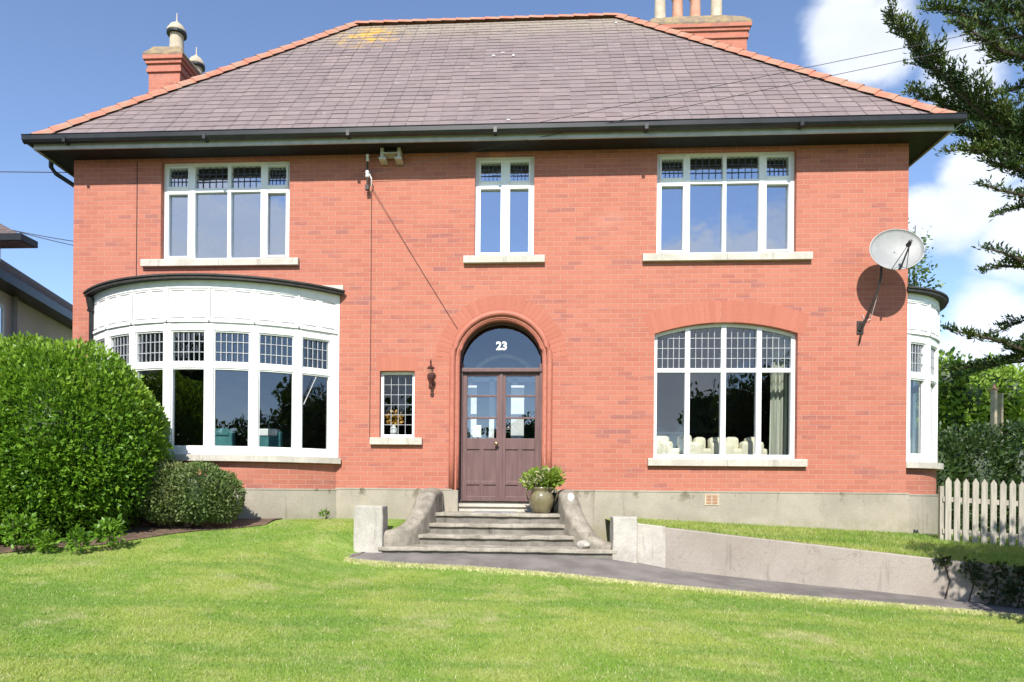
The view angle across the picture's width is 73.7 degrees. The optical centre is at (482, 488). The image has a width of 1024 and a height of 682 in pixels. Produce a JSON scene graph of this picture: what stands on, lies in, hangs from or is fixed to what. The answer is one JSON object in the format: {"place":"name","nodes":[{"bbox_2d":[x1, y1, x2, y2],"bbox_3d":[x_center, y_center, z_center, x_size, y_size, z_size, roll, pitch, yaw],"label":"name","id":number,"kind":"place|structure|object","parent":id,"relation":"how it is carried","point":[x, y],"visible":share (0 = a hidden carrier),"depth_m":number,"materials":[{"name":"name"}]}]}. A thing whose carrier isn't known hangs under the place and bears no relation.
{"place":"outdoors","nodes":[
{"label":"outdoors","id":0,"kind":"place"},
{"bbox_2d":[0,518,1023,681],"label":"lawn","id":1,"kind":"structure","parent":0,"point":[393,523],"depth_m":5.96,"materials":[{"name":"green plant"}]},
{"bbox_2d":[0,508,46,553],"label":"seedling","id":2,"kind":"object","parent":1,"relation":"on","point":[30,522],"visible":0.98,"depth_m":8.25,"materials":[{"name":"green plant"}]},
{"bbox_2d":[0,224,72,381],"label":"neighbour house","id":3,"kind":"structure","parent":1,"relation":"on","point":[31,305],"depth_m":14.09,"materials":[{"name":"paint"}]},
{"bbox_2d":[0,303,4,336],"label":"window","id":4,"kind":"structure","parent":3,"relation":"in","point":[2,307],"depth_m":12.76,"materials":[{"name":"white glass"}]},
{"bbox_2d":[32,527,60,553],"bbox_3d":[-5.274,0.629,8.286,0.331,0.350,0.274,1,0,-21],"label":"seedling","id":5,"kind":"object","parent":1,"relation":"on","point":[42,546],"visible":1,"depth_m":8.26,"materials":[{"name":"green plant"}]},
{"bbox_2d":[59,523,94,554],"bbox_3d":[-4.868,0.608,8.252,0.390,0.390,0.312,1,0,3],"label":"seedling","id":6,"kind":"object","parent":1,"relation":"on","point":[86,540],"visible":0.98,"depth_m":8.24,"materials":[{"name":"green plant"}]},
{"bbox_2d":[87,513,127,550],"bbox_3d":[-4.609,0.534,8.439,0.471,0.474,0.393,1,0,3],"label":"seedling","id":7,"kind":"object","parent":1,"relation":"on","point":[97,534],"visible":1,"depth_m":8.40,"materials":[{"name":"green plant"}]},
{"bbox_2d":[0,517,279,552],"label":"planting bed","id":8,"kind":"object","parent":1,"relation":"on","point":[144,528],"visible":0.22,"depth_m":9.54,"materials":[{"name":"soil"}]},
{"bbox_2d":[0,331,175,545],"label":"laurel shrub","id":9,"kind":"object","parent":8,"relation":"on","point":[71,447],"visible":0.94,"depth_m":8.75,"materials":[{"name":"green plant"}]},
{"bbox_2d":[130,459,246,527],"bbox_3d":[-4.130,0.063,9.611,1.590,0.964,0.987,1,0,3],"label":"clipped shrub","id":10,"kind":"object","parent":8,"relation":"on","point":[184,492],"visible":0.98,"depth_m":9.40,"materials":[{"name":"green plant"}]},
{"bbox_2d":[318,506,329,518],"bbox_3d":[-2.472,0.381,10.721,0.189,0.227,0.163,1,0,3],"label":"seedling","id":11,"kind":"object","parent":1,"relation":"on","point":[325,511],"visible":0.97,"depth_m":10.71,"materials":[{"name":"green plant"}]},
{"bbox_2d":[353,505,387,552],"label":"pier block","id":12,"kind":"structure","parent":1,"relation":"on","point":[370,524],"depth_m":9.16,"materials":[{"name":"grey concrete"}]},
{"bbox_2d":[383,488,442,545],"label":"step wall","id":13,"kind":"structure","parent":1,"relation":"on","point":[427,505],"depth_m":9.65,"materials":[{"name":"beige concrete"}]},
{"bbox_2d":[21,0,967,541],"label":"brick house","id":14,"kind":"structure","parent":1,"relation":"on","point":[613,294],"depth_m":10.94,"materials":[{"name":"red brick"},{"name":"slate"},{"name":"white paint"}]},
{"bbox_2d":[0,171,65,172],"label":"overhead cable","id":15,"kind":"object","parent":14,"relation":"attached to","point":[32,172],"visible":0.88,"depth_m":11.89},
{"bbox_2d":[13,230,72,245],"bbox_3d":[-11.652,-7.233,19.631,11.448,3.200,0.022,1,0,24],"label":"overhead cable","id":16,"kind":"object","parent":14,"relation":"attached to","point":[43,238],"visible":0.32,"depth_m":20.21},
{"bbox_2d":[14,230,71,240],"bbox_3d":[-11.650,-7.359,19.631,11.446,2.720,0.022,1,0,24],"label":"overhead cable","id":17,"kind":"object","parent":14,"relation":"attached to","point":[44,236],"visible":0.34,"depth_m":20.18,"materials":[{"name":"black rubber"}]},
{"bbox_2d":[136,161,137,275],"bbox_3d":[-5.693,-4.376,11.252,0.009,2.050,0.010,1,0,3],"label":"wall cable","id":18,"kind":"object","parent":14,"relation":"attached to","point":[136,236],"depth_m":11.25,"materials":[{"name":"black rubber"}]},
{"bbox_2d":[83,273,344,518],"bbox_3d":[-4.425,-1.195,10.822,4.382,4.110,1.320,1,0,3],"label":"bay window","id":19,"kind":"structure","parent":14,"relation":"in","point":[297,482],"depth_m":10.46,"materials":[{"name":"wood"}]},
{"bbox_2d":[140,161,298,266],"bbox_3d":[-4.272,-4.515,11.223,2.626,1.752,0.245,1,0,3],"label":"window","id":20,"kind":"structure","parent":14,"relation":"in","point":[191,260],"depth_m":11.26,"materials":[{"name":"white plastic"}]},
{"bbox_2d":[215,428,234,445],"bbox_3d":[-4.294,-0.499,11.540,0.450,0.980,0.770,1,0,3],"label":"armchair","id":21,"kind":"object","parent":14,"relation":"on","point":[224,437],"visible":0.25,"depth_m":11.17,"materials":[{"name":"teal fabric"}]},
{"bbox_2d":[259,429,282,446],"bbox_3d":[-3.520,-0.492,11.494,0.500,0.980,0.770,1,0,3],"label":"armchair","id":22,"kind":"object","parent":14,"relation":"on","point":[270,437],"visible":0.27,"depth_m":11.12,"materials":[{"name":"teal fabric"}]},
{"bbox_2d":[365,154,371,190],"bbox_3d":[-1.813,-5.077,10.969,0.112,0.580,0.121,1,0,3],"label":"cable bracket","id":23,"kind":"object","parent":14,"relation":"attached to","point":[367,173],"visible":1,"depth_m":10.92,"materials":[{"name":"metal"}]},
{"bbox_2d":[372,35,1022,172],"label":"overhead cable","id":24,"kind":"object","parent":23,"relation":"attached to","point":[719,99],"visible":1,"depth_m":9.93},
{"bbox_2d":[371,23,1023,156],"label":"overhead cable","id":25,"kind":"object","parent":23,"relation":"attached to","point":[768,75],"visible":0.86,"depth_m":9.83,"materials":[{"name":"black rubber"}]},
{"bbox_2d":[369,190,371,439],"bbox_3d":[-1.799,-2.806,11.014,0.014,4.040,0.021,1,0,3],"label":"wall cable","id":26,"kind":"object","parent":14,"relation":"attached to","point":[370,324],"depth_m":11.02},
{"bbox_2d":[379,147,402,164],"bbox_3d":[-1.449,-5.308,10.888,0.360,0.190,0.200,1,0,3],"label":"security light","id":27,"kind":"object","parent":14,"relation":"attached to","point":[386,154],"visible":1,"depth_m":10.84,"materials":[{"name":"plastic"}]},
{"bbox_2d":[385,409,403,434],"bbox_3d":[-1.462,-1.105,11.245,0.350,0.424,0.233,1,0,3],"label":"flower vase","id":28,"kind":"object","parent":14,"relation":"on","point":[393,429],"visible":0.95,"depth_m":11.22,"materials":[{"name":"ceramic"}]},
{"bbox_2d":[370,372,421,444],"bbox_3d":[-1.374,-1.306,11.044,0.844,1.192,0.235,1,0,3],"label":"window","id":29,"kind":"structure","parent":14,"relation":"in","point":[405,439],"depth_m":11.08,"materials":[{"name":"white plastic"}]},
{"bbox_2d":[372,188,457,328],"bbox_3d":[-1.084,-3.705,10.964,1.417,2.294,0.026,1,0,2],"label":"wall cable","id":30,"kind":"object","parent":14,"relation":"attached to","point":[415,260],"depth_m":10.97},
{"bbox_2d":[427,360,434,388],"bbox_3d":[-0.814,-1.825,10.893,0.128,0.475,0.217,1,0,3],"label":"wall lantern","id":31,"kind":"object","parent":14,"relation":"attached to","point":[430,377],"depth_m":10.82,"materials":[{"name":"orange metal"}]},
{"bbox_2d":[458,322,541,511],"bbox_3d":[0.304,-1.165,11.097,1.400,3.135,0.270,1,0,3],"label":"front door","id":32,"kind":"structure","parent":14,"relation":"in","point":[490,469],"depth_m":11.17,"materials":[{"name":"paint"}]},
{"bbox_2d":[463,157,544,263],"bbox_3d":[0.360,-4.473,10.948,1.291,1.752,0.245,1,0,3],"label":"window","id":33,"kind":"structure","parent":14,"relation":"in","point":[505,185],"depth_m":10.98,"materials":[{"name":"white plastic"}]},
{"bbox_2d":[656,434,767,454],"bbox_3d":[3.797,-0.354,11.746,1.920,1.116,0.900,1,0,3],"label":"sofa","id":34,"kind":"object","parent":14,"relation":"on","point":[697,445],"visible":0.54,"depth_m":11.34,"materials":[{"name":"fabric"}]},
{"bbox_2d":[642,151,812,261],"bbox_3d":[3.830,-4.442,10.742,2.593,1.752,0.245,1,0,3],"label":"window","id":35,"kind":"structure","parent":14,"relation":"in","point":[762,254],"depth_m":10.77,"materials":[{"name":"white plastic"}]},
{"bbox_2d":[647,324,807,466],"bbox_3d":[3.831,-1.483,10.740,2.433,2.255,0.245,1,0,3],"label":"window","id":36,"kind":"structure","parent":14,"relation":"in","point":[685,459],"depth_m":10.78,"materials":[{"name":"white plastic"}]},
{"bbox_2d":[769,333,789,454],"bbox_3d":[4.861,-1.306,11.132,0.360,2.800,0.070,1,0,3],"label":"curtain","id":37,"kind":"object","parent":14,"relation":"hanging from","point":[779,421],"visible":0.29,"depth_m":11.13,"materials":[{"name":"fabric"}]},
{"bbox_2d":[857,229,924,342],"bbox_3d":[5.996,-3.050,10.158,0.511,1.612,0.889,1,0,-39],"label":"satellite dish","id":38,"kind":"object","parent":14,"relation":"attached to","point":[897,249],"visible":1,"depth_m":10.10,"materials":[{"name":"metal"}]},
{"bbox_2d":[906,286,948,534],"bbox_3d":[7.121,-0.966,12.049,1.570,4.360,3.211,1,0,3],"label":"side bay window","id":39,"kind":"structure","parent":14,"relation":"in","point":[925,305],"depth_m":10.81,"materials":[{"name":"wood"}]},
{"bbox_2d":[558,489,611,549],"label":"step wall","id":40,"kind":"structure","parent":1,"relation":"on","point":[573,521],"depth_m":9.52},
{"bbox_2d":[568,493,573,500],"bbox_3d":[1.290,0.116,9.912,0.097,0.114,0.130,1,0,31],"label":"paint patch","id":41,"kind":"object","parent":40,"relation":"attached to","point":[570,496],"visible":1,"depth_m":9.90,"materials":[{"name":"white paint"}]},
{"bbox_2d":[610,516,637,562],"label":"pier block","id":42,"kind":"structure","parent":1,"relation":"on","point":[623,535],"depth_m":8.95,"materials":[{"name":"grey concrete"}]},
{"bbox_2d":[343,557,1023,618],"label":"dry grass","id":43,"kind":"structure","parent":1,"relation":"on","point":[619,581],"depth_m":7.71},
{"bbox_2d":[880,0,1023,377],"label":"cedar tree","id":44,"kind":"object","parent":1,"relation":"on","point":[989,118],"visible":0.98,"depth_m":14.20,"materials":[{"name":"green plant"}]},
{"bbox_2d":[915,344,1010,451],"bbox_3d":[15.924,-1.885,22.985,3.116,5.774,3.015,1,0,-41],"label":"garden tree","id":45,"kind":"object","parent":1,"relation":"on","point":[964,400],"visible":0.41,"depth_m":22.23,"materials":[{"name":"green plant"}]},
{"bbox_2d":[916,352,1022,422],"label":"distant tree","id":46,"kind":"object","parent":1,"relation":"on","point":[917,400],"visible":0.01,"depth_m":33.38,"materials":[{"name":"green plant"}]},
{"bbox_2d":[989,384,1003,441],"bbox_3d":[15.920,-1.119,21.129,0.350,4.225,0.330,1,0,3],"label":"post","id":47,"kind":"object","parent":1,"relation":"on","point":[996,408],"visible":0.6,"depth_m":21.09,"materials":[{"name":"concrete"}]},
{"bbox_2d":[974,363,1023,449],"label":"garden tree","id":48,"kind":"object","parent":1,"relation":"on","point":[1015,398],"visible":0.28,"depth_m":22.28,"materials":[{"name":"green plant"}]},
{"bbox_2d":[0,0,1023,370],"label":"sky","id":49,"kind":"structure","parent":0,"point":[61,61],"materials":[{"name":"blue"}]},
{"bbox_2d":[656,432,682,447],"bbox_3d":[3.538,-0.423,13.114,0.600,1.310,0.400,1,0,3],"label":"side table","id":50,"kind":"object","parent":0,"point":[672,436],"visible":0.16,"depth_m":12.96,"materials":[{"name":"white wood"}]},
{"bbox_2d":[348,552,1023,614],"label":"path","id":51,"kind":"structure","parent":0,"point":[607,568],"depth_m":8.33,"materials":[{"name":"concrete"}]},
{"bbox_2d":[378,511,616,558],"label":"front steps","id":52,"kind":"structure","parent":51,"relation":"on","point":[489,532],"depth_m":9.54,"materials":[{"name":"concrete"}]},
{"bbox_2d":[519,464,566,512],"bbox_3d":[0.908,-0.010,10.260,0.739,0.753,0.566,1,0,3],"label":"flower pot","id":53,"kind":"object","parent":52,"relation":"on","point":[547,480],"visible":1,"depth_m":10.16,"materials":[{"name":"beige ceramic"}]},
{"bbox_2d":[550,493,558,512],"bbox_3d":[1.149,0.213,10.430,0.320,0.310,0.315,1,0,3],"label":"planter","id":54,"kind":"object","parent":52,"relation":"on","point":[554,509],"visible":0.25,"depth_m":10.31,"materials":[{"name":"black plastic"}]},
{"bbox_2d":[576,540,589,548],"bbox_3d":[1.365,0.751,9.197,0.187,0.115,0.183,1,0,3],"label":"stone","id":55,"kind":"object","parent":52,"relation":"on","point":[583,544],"visible":1,"depth_m":9.14,"materials":[{"name":"grey stone"}]},
{"bbox_2d":[637,523,1023,606],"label":"retaining wall","id":56,"kind":"structure","parent":51,"relation":"on","point":[746,557],"depth_m":8.34,"materials":[{"name":"grey concrete"}]},
{"bbox_2d":[933,553,1023,607],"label":"ivy","id":57,"kind":"object","parent":56,"relation":"attached to","point":[1012,592],"visible":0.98,"depth_m":7.63,"materials":[{"name":"green plant"}]},
{"bbox_2d":[656,428,718,447],"bbox_3d":[4.356,-0.546,15.059,1.700,1.570,0.380,1,0,3],"label":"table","id":58,"kind":"object","parent":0,"point":[706,433],"visible":0.23,"depth_m":14.87,"materials":[{"name":"wood"}]},
{"bbox_2d":[607,517,1023,566],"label":"terrace lawn","id":59,"kind":"structure","parent":0,"point":[896,543],"depth_m":9.15,"materials":[{"name":"green plant"}]},
{"bbox_2d":[908,218,946,409],"bbox_3d":[11.315,-3.114,18.245,2.008,8.136,1.492,1,0,3],"label":"birch tree","id":60,"kind":"object","parent":59,"relation":"on","point":[914,274],"visible":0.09,"depth_m":18.10,"materials":[{"name":"green plant"}]},
{"bbox_2d":[915,417,1023,533],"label":"dark hedge","id":61,"kind":"object","parent":59,"relation":"on","point":[996,462],"visible":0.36,"depth_m":13.29,"materials":[{"name":"green plant"}]},
{"bbox_2d":[938,477,1023,546],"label":"picket fence","id":62,"kind":"object","parent":59,"relation":"on","point":[945,500],"visible":0.73,"depth_m":9.65,"materials":[{"name":"paint"}]}
]}

